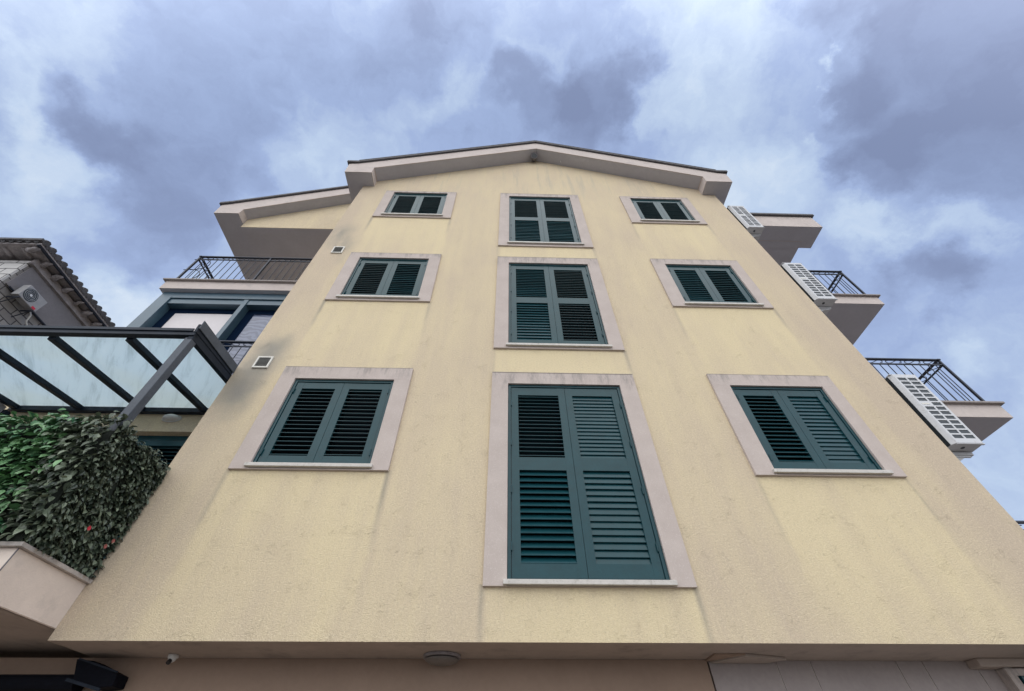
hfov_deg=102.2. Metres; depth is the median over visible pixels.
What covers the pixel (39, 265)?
neighbour house
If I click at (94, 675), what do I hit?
awning
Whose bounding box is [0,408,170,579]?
ivy screen
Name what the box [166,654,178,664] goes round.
security camera
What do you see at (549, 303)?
french window
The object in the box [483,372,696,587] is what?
french window
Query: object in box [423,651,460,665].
ceiling lamp
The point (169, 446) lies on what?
terrace door
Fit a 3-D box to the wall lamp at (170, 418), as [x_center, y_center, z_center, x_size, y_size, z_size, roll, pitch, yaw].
[-4.765,0.995,5.758,0.264,0.126,0.085,1,-48,-1]
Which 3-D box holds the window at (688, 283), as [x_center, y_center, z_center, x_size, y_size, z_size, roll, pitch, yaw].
[3.395,-1.080,7.203,1.635,1.480,0.162,1,-48,-1]
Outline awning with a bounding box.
[0,658,127,690]
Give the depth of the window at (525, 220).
8.83 m
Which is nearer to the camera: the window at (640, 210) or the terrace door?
the terrace door
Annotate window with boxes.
[228,366,412,471]
[325,252,441,302]
[372,190,456,218]
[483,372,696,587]
[493,256,624,350]
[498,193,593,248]
[619,196,707,224]
[650,259,773,308]
[706,374,906,477]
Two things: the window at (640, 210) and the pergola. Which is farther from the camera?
the window at (640, 210)
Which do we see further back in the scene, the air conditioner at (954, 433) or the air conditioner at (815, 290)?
the air conditioner at (815, 290)
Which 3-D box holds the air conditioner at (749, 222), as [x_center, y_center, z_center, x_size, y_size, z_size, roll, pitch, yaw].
[5.224,-2.465,9.536,0.570,1.612,0.903,1,-48,-1]
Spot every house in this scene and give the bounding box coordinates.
[0,140,1023,690]
[0,237,114,326]
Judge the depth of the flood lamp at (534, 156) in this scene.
11.42 m
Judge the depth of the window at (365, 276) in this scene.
7.05 m
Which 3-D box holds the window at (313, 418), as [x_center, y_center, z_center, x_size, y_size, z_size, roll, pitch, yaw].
[-2.118,0.819,4.869,1.650,1.500,0.162,1,-48,-1]
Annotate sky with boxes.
[0,0,1023,528]
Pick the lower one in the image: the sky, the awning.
the awning
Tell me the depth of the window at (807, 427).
4.89 m
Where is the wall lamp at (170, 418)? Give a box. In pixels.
[162,414,181,421]
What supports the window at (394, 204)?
in the house at (516, 418)
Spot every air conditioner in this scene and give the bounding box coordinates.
[0,285,46,324]
[727,206,764,241]
[780,263,837,314]
[885,374,984,460]
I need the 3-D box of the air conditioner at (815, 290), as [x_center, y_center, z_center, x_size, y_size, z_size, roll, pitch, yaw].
[5.241,-0.694,7.565,0.570,1.672,0.903,1,-48,-1]
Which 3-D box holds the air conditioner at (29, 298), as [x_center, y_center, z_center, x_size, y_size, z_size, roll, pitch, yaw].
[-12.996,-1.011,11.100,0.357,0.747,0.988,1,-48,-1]
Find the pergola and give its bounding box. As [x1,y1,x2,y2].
[0,321,237,430]
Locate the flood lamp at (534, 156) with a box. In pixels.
[531,153,537,161]
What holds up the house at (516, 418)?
on the ground
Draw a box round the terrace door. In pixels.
[93,436,188,573]

